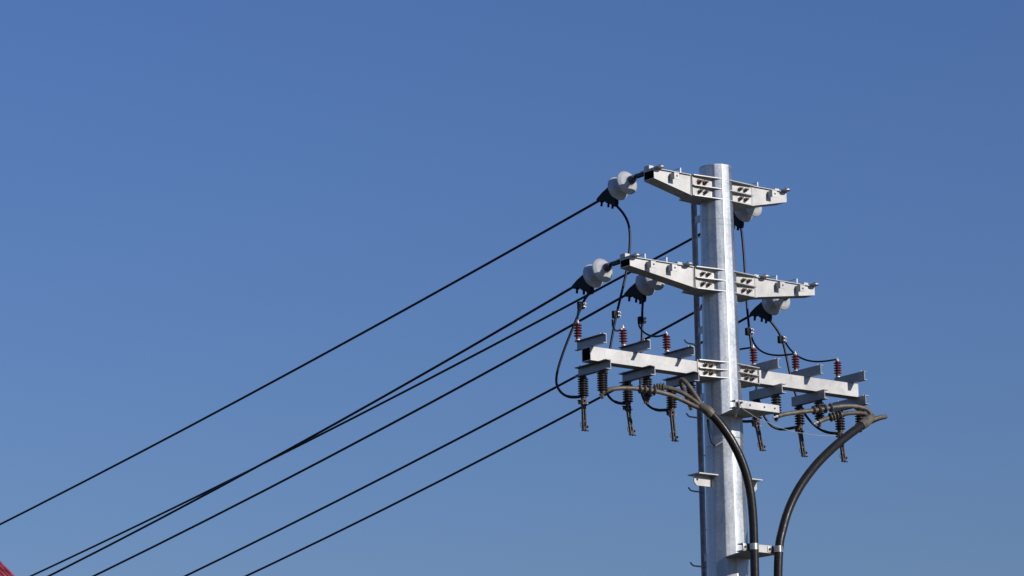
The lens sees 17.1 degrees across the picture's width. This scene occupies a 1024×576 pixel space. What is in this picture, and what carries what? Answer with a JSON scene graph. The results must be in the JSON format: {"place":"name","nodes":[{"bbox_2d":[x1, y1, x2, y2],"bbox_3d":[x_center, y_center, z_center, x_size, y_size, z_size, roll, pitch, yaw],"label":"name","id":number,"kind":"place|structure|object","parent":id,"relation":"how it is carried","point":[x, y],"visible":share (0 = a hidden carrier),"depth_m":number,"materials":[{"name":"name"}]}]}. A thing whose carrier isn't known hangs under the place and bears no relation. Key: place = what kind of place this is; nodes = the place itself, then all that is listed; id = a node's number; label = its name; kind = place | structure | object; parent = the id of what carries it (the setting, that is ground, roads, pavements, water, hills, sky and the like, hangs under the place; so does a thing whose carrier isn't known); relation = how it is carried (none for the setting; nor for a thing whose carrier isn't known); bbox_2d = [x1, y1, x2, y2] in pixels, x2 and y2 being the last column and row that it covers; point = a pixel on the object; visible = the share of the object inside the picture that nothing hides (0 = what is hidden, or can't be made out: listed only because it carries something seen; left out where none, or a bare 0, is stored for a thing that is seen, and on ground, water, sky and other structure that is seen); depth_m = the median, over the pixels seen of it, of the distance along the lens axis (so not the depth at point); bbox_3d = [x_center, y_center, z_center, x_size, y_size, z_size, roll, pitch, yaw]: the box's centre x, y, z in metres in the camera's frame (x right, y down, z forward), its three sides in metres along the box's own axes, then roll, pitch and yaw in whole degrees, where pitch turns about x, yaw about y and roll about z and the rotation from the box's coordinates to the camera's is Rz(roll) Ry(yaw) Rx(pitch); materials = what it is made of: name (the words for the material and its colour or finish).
{"place":"outdoors","nodes":[
{"label":"outdoors","id":0,"kind":"place"},
{"bbox_2d":[0,561,14,575],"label":"house","id":1,"kind":"structure","parent":0,"point":[5,570],"depth_m":75.27,"materials":[{"name":"red tile"}]},
{"bbox_2d":[0,0,1023,575],"label":"sky","id":2,"kind":"structure","parent":0,"point":[202,201],"materials":[{"name":"blue"}]},
{"bbox_3d":[1.951,0.078,30.989,0.223,0.303,0.720,9,-16,-36],"label":"insulator string","id":3,"kind":"object","parent":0,"visible":0},
{"bbox_2d":[184,310,700,575],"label":"power line","id":4,"kind":"object","parent":3,"relation":"attached to","point":[444,445],"visible":0.76,"depth_m":34.60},
{"bbox_2d":[743,419,755,422],"bbox_3d":[2.015,0.704,30.794,0.378,1.077,0.101,-11,-16,36],"label":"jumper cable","id":5,"kind":"object","parent":3,"relation":"hanging from","point":[749,421],"visible":0.14,"depth_m":30.59,"materials":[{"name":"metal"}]},
{"label":"ground","id":6,"kind":"structure","parent":0,"visible":0},
{"bbox_2d":[679,164,762,575],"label":"steel pole","id":7,"kind":"object","parent":6,"relation":"on","point":[722,287],"visible":0.98,"depth_m":30.14,"materials":[{"name":"metal"}]},
{"bbox_2d":[582,346,697,375],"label":"equipment beam","id":8,"kind":"structure","parent":7,"relation":"attached to","point":[634,360],"depth_m":29.55,"materials":[{"name":"metal"}]},
{"bbox_2d":[574,333,606,350],"bbox_3d":[0.672,0.458,29.284,0.036,0.096,0.400,9,-16,-36],"label":"channel bar","id":9,"kind":"object","parent":8,"relation":"on","point":[598,339],"visible":1,"depth_m":29.27,"materials":[{"name":"metal"}]},
{"bbox_2d":[574,320,581,340],"bbox_3d":[0.568,0.364,29.437,0.073,0.182,0.073,-2,-14,9],"label":"surge arrester","id":10,"kind":"object","parent":9,"relation":"on","point":[577,325],"visible":1,"depth_m":29.41,"materials":[{"name":"red ceramic"}]},
{"bbox_2d":[577,304,580,321],"bbox_3d":[0.577,0.214,29.739,0.029,0.298,0.551,-2,-13,3],"label":"arrester lead","id":11,"kind":"object","parent":10,"relation":"attached to","point":[578,312],"visible":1,"depth_m":29.80,"materials":[{"name":"rubber"}]},
{"bbox_2d":[575,359,610,377],"bbox_3d":[0.692,0.684,29.350,0.052,0.097,0.445,9,-16,-36],"label":"channel bar","id":12,"kind":"object","parent":8,"relation":"attached to","point":[592,368],"visible":1,"depth_m":29.35,"materials":[{"name":"metal"}]},
{"bbox_2d":[577,370,607,430],"bbox_3d":[0.697,0.971,29.313,0.108,0.479,0.375,9,-16,-36],"label":"disconnect switch","id":13,"kind":"object","parent":12,"relation":"hanging from","point":[601,383],"visible":1,"depth_m":29.39,"materials":[{"name":"brown plastic"}]},
{"bbox_2d":[618,339,650,352],"bbox_3d":[1.060,0.516,29.571,0.036,0.096,0.400,9,-16,-36],"label":"channel bar","id":14,"kind":"object","parent":8,"relation":"on","point":[641,346],"visible":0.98,"depth_m":29.54,"materials":[{"name":"metal"}]},
{"bbox_2d":[619,325,626,345],"bbox_3d":[0.967,0.413,29.684,0.073,0.183,0.073,-5,-12,17],"label":"surge arrester","id":15,"kind":"object","parent":14,"relation":"on","point":[623,341],"visible":1,"depth_m":29.66,"materials":[{"name":"red ceramic"}]},
{"bbox_2d":[612,319,622,331],"bbox_3d":[0.914,0.321,29.891,0.031,0.190,0.442,1,-13,-9],"label":"arrester lead","id":16,"kind":"object","parent":15,"relation":"attached to","point":[614,329],"visible":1,"depth_m":29.91,"materials":[{"name":"rubber"}]},
{"bbox_2d":[619,365,654,383],"bbox_3d":[1.083,0.744,29.640,0.052,0.097,0.445,9,-16,-36],"label":"channel bar","id":17,"kind":"object","parent":8,"relation":"attached to","point":[636,374],"visible":1,"depth_m":29.64,"materials":[{"name":"metal"}]},
{"bbox_2d":[622,376,652,435],"bbox_3d":[1.091,1.030,29.605,0.108,0.477,0.375,9,-16,-36],"label":"disconnect switch","id":18,"kind":"object","parent":17,"relation":"hanging from","point":[627,394],"visible":0.91,"depth_m":29.68,"materials":[{"name":"brown plastic"}]},
{"bbox_2d":[663,346,694,358],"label":"channel bar","id":19,"kind":"object","parent":8,"relation":"on","point":[685,352],"visible":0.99,"depth_m":29.82,"materials":[{"name":"metal"}]},
{"bbox_2d":[662,331,670,351],"bbox_3d":[1.357,0.472,29.970,0.073,0.182,0.073,-13,-18,38],"label":"surge arrester","id":20,"kind":"object","parent":19,"relation":"on","point":[666,342],"visible":1,"depth_m":29.95,"materials":[{"name":"red ceramic"}]},
{"bbox_2d":[638,324,667,336],"bbox_3d":[1.237,0.368,30.153,0.036,0.190,0.476,6,-15,-29],"label":"arrester lead","id":21,"kind":"object","parent":20,"relation":"attached to","point":[640,328],"visible":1,"depth_m":30.12,"materials":[{"name":"rubber"}]},
{"bbox_2d":[662,371,698,386],"bbox_3d":[1.478,0.804,29.932,0.052,0.097,0.445,9,-16,-36],"label":"channel bar","id":22,"kind":"object","parent":8,"relation":"attached to","point":[692,376],"visible":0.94,"depth_m":29.91,"materials":[{"name":"metal"}]},
{"bbox_2d":[666,382,695,441],"bbox_3d":[1.485,1.091,29.897,0.108,0.479,0.375,9,-16,-36],"label":"disconnect switch","id":23,"kind":"object","parent":22,"relation":"hanging from","point":[671,406],"visible":0.73,"depth_m":29.98,"materials":[{"name":"brown plastic"}]},
{"bbox_2d":[616,252,693,290],"bbox_3d":[1.277,-0.151,29.971,0.724,0.248,0.286,9,-16,-36],"label":"crossarm","id":24,"kind":"object","parent":7,"relation":"attached to","point":[679,275],"visible":1,"depth_m":29.93,"materials":[{"name":"metal"}]},
{"bbox_2d":[572,258,619,294],"bbox_3d":[0.760,-0.103,30.108,0.223,0.303,0.720,9,-16,-36],"label":"insulator string","id":25,"kind":"object","parent":24,"relation":"attached to","point":[597,273],"visible":1,"depth_m":30.09,"materials":[{"name":"ceramic"}]},
{"bbox_2d":[48,286,571,575],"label":"power line","id":26,"kind":"object","parent":25,"relation":"attached to","point":[351,414],"visible":1,"depth_m":33.26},
{"bbox_2d":[555,292,589,398],"bbox_3d":[0.538,0.493,29.811,0.238,1.067,0.567,-4,-13,12],"label":"jumper cable","id":27,"kind":"object","parent":25,"relation":"hanging from","point":[582,303],"visible":0.98,"depth_m":29.70,"materials":[{"name":"rubber"}]},
{"bbox_2d":[624,275,664,303],"bbox_3d":[1.236,-0.031,30.460,0.223,0.303,0.720,9,-16,-36],"label":"insulator string","id":28,"kind":"object","parent":24,"relation":"attached to","point":[641,288],"visible":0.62,"depth_m":30.47,"materials":[{"name":"ceramic"}]},
{"bbox_2d":[92,295,623,575],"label":"power line","id":29,"kind":"object","parent":28,"relation":"attached to","point":[391,423],"visible":1,"depth_m":33.74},
{"bbox_2d":[637,301,669,411],"bbox_3d":[1.220,0.585,30.226,0.182,1.075,0.354,9,-16,-36],"label":"jumper cable","id":30,"kind":"object","parent":28,"relation":"hanging from","point":[640,320],"visible":0.73,"depth_m":30.36,"materials":[{"name":"rubber"}]},
{"bbox_2d":[640,164,691,198],"bbox_3d":[1.381,-0.953,30.251,0.422,0.246,0.292,9,-16,-36],"label":"crossarm","id":31,"kind":"object","parent":7,"relation":"attached to","point":[675,183],"visible":1,"depth_m":30.20,"materials":[{"name":"metal"}]},
{"bbox_2d":[596,171,643,208],"bbox_3d":[0.988,-0.885,30.476,0.223,0.303,0.720,9,-16,-36],"label":"insulator string","id":32,"kind":"object","parent":31,"relation":"attached to","point":[622,185],"visible":1,"depth_m":30.46,"materials":[{"name":"ceramic"}]},
{"bbox_2d":[0,201,598,524],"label":"power line","id":33,"kind":"object","parent":32,"relation":"attached to","point":[352,338],"visible":1,"depth_m":34.08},
{"bbox_2d":[606,206,630,404],"bbox_3d":[0.934,0.142,30.187,0.209,1.909,0.463,-3,-13,10],"label":"jumper cable","id":34,"kind":"object","parent":32,"relation":"hanging from","point":[615,314],"visible":0.77,"depth_m":30.20,"materials":[{"name":"rubber"}]},
{"bbox_2d":[684,203,706,575],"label":"climbing rail","id":35,"kind":"object","parent":7,"relation":"attached to","point":[695,219],"visible":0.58,"depth_m":30.39,"materials":[{"name":"metal"}]},
{"bbox_2d":[707,419,714,445],"bbox_3d":[1.745,1.269,29.954,0.028,0.262,0.128,7,-15,-32],"label":"earth wire","id":36,"kind":"object","parent":7,"relation":"attached to","point":[709,433],"visible":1,"depth_m":29.97,"materials":[{"name":"grey metal"}]},
{"bbox_2d":[720,400,779,417],"bbox_3d":[2.041,1.062,29.878,0.506,0.067,0.430,9,-16,-36],"label":"cable bracket","id":37,"kind":"object","parent":7,"relation":"attached to","point":[755,409],"visible":1,"depth_m":29.81,"materials":[{"name":"metal"}]},
{"bbox_2d":[735,400,739,416],"bbox_3d":[1.954,1.050,29.648,0.022,0.125,0.151,1,-13,-11],"label":"tie strip","id":38,"kind":"object","parent":37,"relation":"hanging from","point":[737,409],"visible":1,"depth_m":29.60,"materials":[{"name":"metal"}]},
{"bbox_2d":[740,404,840,435],"bbox_3d":[2.519,1.200,30.235,0.038,0.173,1.737,-11,-16,37],"label":"tie wire","id":39,"kind":"object","parent":37,"relation":"attached to","point":[786,429],"visible":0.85,"depth_m":30.05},
{"bbox_2d":[725,543,782,558],"bbox_3d":[2.068,2.279,29.563,0.456,0.067,0.490,9,-16,-36],"label":"cable bracket","id":40,"kind":"object","parent":7,"relation":"attached to","point":[764,550],"visible":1,"depth_m":29.45,"materials":[{"name":"metal"}]},
{"bbox_2d":[606,377,758,575],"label":"power cable","id":41,"kind":"object","parent":40,"relation":"attached to","point":[697,403],"visible":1,"depth_m":29.43,"materials":[{"name":"rubber"}]},
{"bbox_2d":[773,403,887,575],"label":"power cable","id":42,"kind":"object","parent":40,"relation":"attached to","point":[868,419],"visible":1,"depth_m":30.25,"materials":[{"name":"rubber"}]},
{"bbox_2d":[746,182,789,208],"bbox_3d":[2.287,-0.815,30.922,0.422,0.246,0.292,9,-16,-36],"label":"crossarm","id":43,"kind":"object","parent":7,"relation":"attached to","point":[762,197],"visible":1,"depth_m":30.84,"materials":[{"name":"metal"}]},
{"bbox_2d":[733,207,761,229],"bbox_3d":[2.169,-0.706,31.350,0.223,0.303,0.720,9,-16,-36],"label":"insulator string","id":44,"kind":"object","parent":43,"relation":"attached to","point":[741,217],"visible":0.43,"depth_m":31.34,"materials":[{"name":"ceramic"}]},
{"bbox_2d":[30,233,699,575],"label":"power line","id":45,"kind":"object","parent":44,"relation":"attached to","point":[458,363],"visible":0.77,"depth_m":35.52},
{"bbox_2d":[740,228,797,430],"bbox_3d":[2.350,0.348,31.110,0.497,1.937,0.135,-3,-13,7],"label":"jumper cable","id":46,"kind":"object","parent":44,"relation":"hanging from","point":[748,332],"visible":0.77,"depth_m":31.08,"materials":[{"name":"rubber"}]},
{"bbox_2d":[751,337,795,355],"bbox_3d":[2.369,0.525,30.991,0.422,0.211,0.052,-6,-14,20],"label":"arrester lead","id":47,"kind":"object","parent":46,"relation":"attached to","point":[755,345],"visible":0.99,"depth_m":30.96,"materials":[{"name":"rubber"}]},
{"bbox_2d":[751,274,818,299],"bbox_3d":[2.425,0.023,30.820,0.724,0.248,0.286,9,-16,-36],"label":"crossarm","id":48,"kind":"object","parent":7,"relation":"attached to","point":[766,288],"visible":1,"depth_m":30.73,"materials":[{"name":"metal"}]},
{"bbox_2d":[750,299,789,322],"bbox_3d":[2.428,0.150,31.342,0.223,0.303,0.720,9,-16,-36],"label":"insulator string","id":49,"kind":"object","parent":48,"relation":"attached to","point":[765,309],"visible":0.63,"depth_m":31.34,"materials":[{"name":"ceramic"}]},
{"bbox_2d":[245,315,750,575],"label":"power line","id":50,"kind":"object","parent":49,"relation":"attached to","point":[454,473],"visible":0.68,"depth_m":35.26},
{"bbox_2d":[769,321,837,434],"bbox_3d":[2.679,0.815,31.319,0.634,1.092,0.065,0,-13,-3],"label":"jumper cable","id":51,"kind":"object","parent":49,"relation":"hanging from","point":[780,338],"visible":0.84,"depth_m":31.34,"materials":[{"name":"rubber"}]},
{"bbox_2d":[785,342,837,362],"bbox_3d":[2.739,0.577,31.290,0.498,0.236,0.060,-4,-13,14],"label":"arrester lead","id":52,"kind":"object","parent":51,"relation":"attached to","point":[790,349],"visible":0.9,"depth_m":31.25,"materials":[{"name":"rubber"}]},
{"bbox_2d":[751,370,858,398],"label":"equipment beam","id":53,"kind":"structure","parent":7,"relation":"attached to","point":[804,384],"depth_m":30.70,"materials":[{"name":"metal"}]},
{"bbox_2d":[750,358,780,370],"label":"channel bar","id":54,"kind":"object","parent":53,"relation":"on","point":[769,365],"visible":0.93,"depth_m":30.39,"materials":[{"name":"metal"}]},
{"bbox_2d":[749,345,757,364],"bbox_3d":[2.164,0.600,30.588,0.073,0.183,0.073,-6,-12,21],"label":"surge arrester","id":55,"kind":"object","parent":54,"relation":"on","point":[753,355],"visible":1,"depth_m":30.57,"materials":[{"name":"red ceramic"}]},
{"bbox_2d":[749,383,785,400],"bbox_3d":[2.287,0.926,30.531,0.052,0.097,0.445,9,-16,-36],"label":"channel bar","id":56,"kind":"object","parent":53,"relation":"attached to","point":[765,392],"visible":1,"depth_m":30.51,"materials":[{"name":"metal"}]},
{"bbox_2d":[751,394,781,450],"bbox_3d":[2.277,1.209,30.483,0.108,0.475,0.375,9,-16,-36],"label":"disconnect switch","id":57,"kind":"object","parent":56,"relation":"hanging from","point":[776,400],"visible":0.48,"depth_m":30.52,"materials":[{"name":"black ceramic"}]},
{"bbox_2d":[791,364,823,376],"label":"channel bar","id":58,"kind":"object","parent":53,"relation":"on","point":[812,371],"visible":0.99,"depth_m":30.70,"materials":[{"name":"metal"}]},
{"bbox_2d":[791,352,799,370],"bbox_3d":[2.567,0.666,30.908,0.073,0.183,0.073,-4,-15,10],"label":"surge arrester","id":59,"kind":"object","parent":58,"relation":"on","point":[795,362],"visible":1,"depth_m":30.89,"materials":[{"name":"red ceramic"}]},
{"bbox_2d":[791,389,828,406],"bbox_3d":[2.692,0.988,30.831,0.052,0.097,0.445,9,-16,-36],"label":"channel bar","id":60,"kind":"object","parent":53,"relation":"attached to","point":[807,398],"visible":1,"depth_m":30.81,"materials":[{"name":"metal"}]},
{"bbox_2d":[794,400,824,456],"bbox_3d":[2.688,1.273,30.787,0.108,0.478,0.375,9,-16,-36],"label":"disconnect switch","id":61,"kind":"object","parent":60,"relation":"hanging from","point":[799,418],"visible":0.93,"depth_m":30.87,"materials":[{"name":"black ceramic"}]},
{"bbox_2d":[834,371,866,382],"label":"channel bar","id":62,"kind":"object","parent":53,"relation":"on","point":[857,377],"visible":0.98,"depth_m":31.01,"materials":[{"name":"metal"}]},
{"bbox_2d":[834,359,841,377],"bbox_3d":[2.978,0.729,31.218,0.073,0.182,0.073,0,-14,-3],"label":"surge arrester","id":63,"kind":"object","parent":62,"relation":"on","point":[837,363],"visible":1,"depth_m":31.20,"materials":[{"name":"red ceramic"}]},
{"bbox_2d":[832,395,869,411],"bbox_3d":[3.091,1.049,31.126,0.052,0.097,0.445,9,-16,-36],"label":"channel bar","id":64,"kind":"object","parent":53,"relation":"attached to","point":[859,400],"visible":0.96,"depth_m":31.07,"materials":[{"name":"metal"}]},
{"bbox_2d":[835,409,864,462],"bbox_3d":[3.083,1.333,31.079,0.108,0.479,0.375,9,-16,-36],"label":"disconnect switch","id":65,"kind":"object","parent":64,"relation":"hanging from","point":[839,423],"visible":0.66,"depth_m":31.16,"materials":[{"name":"black ceramic"}]}
]}

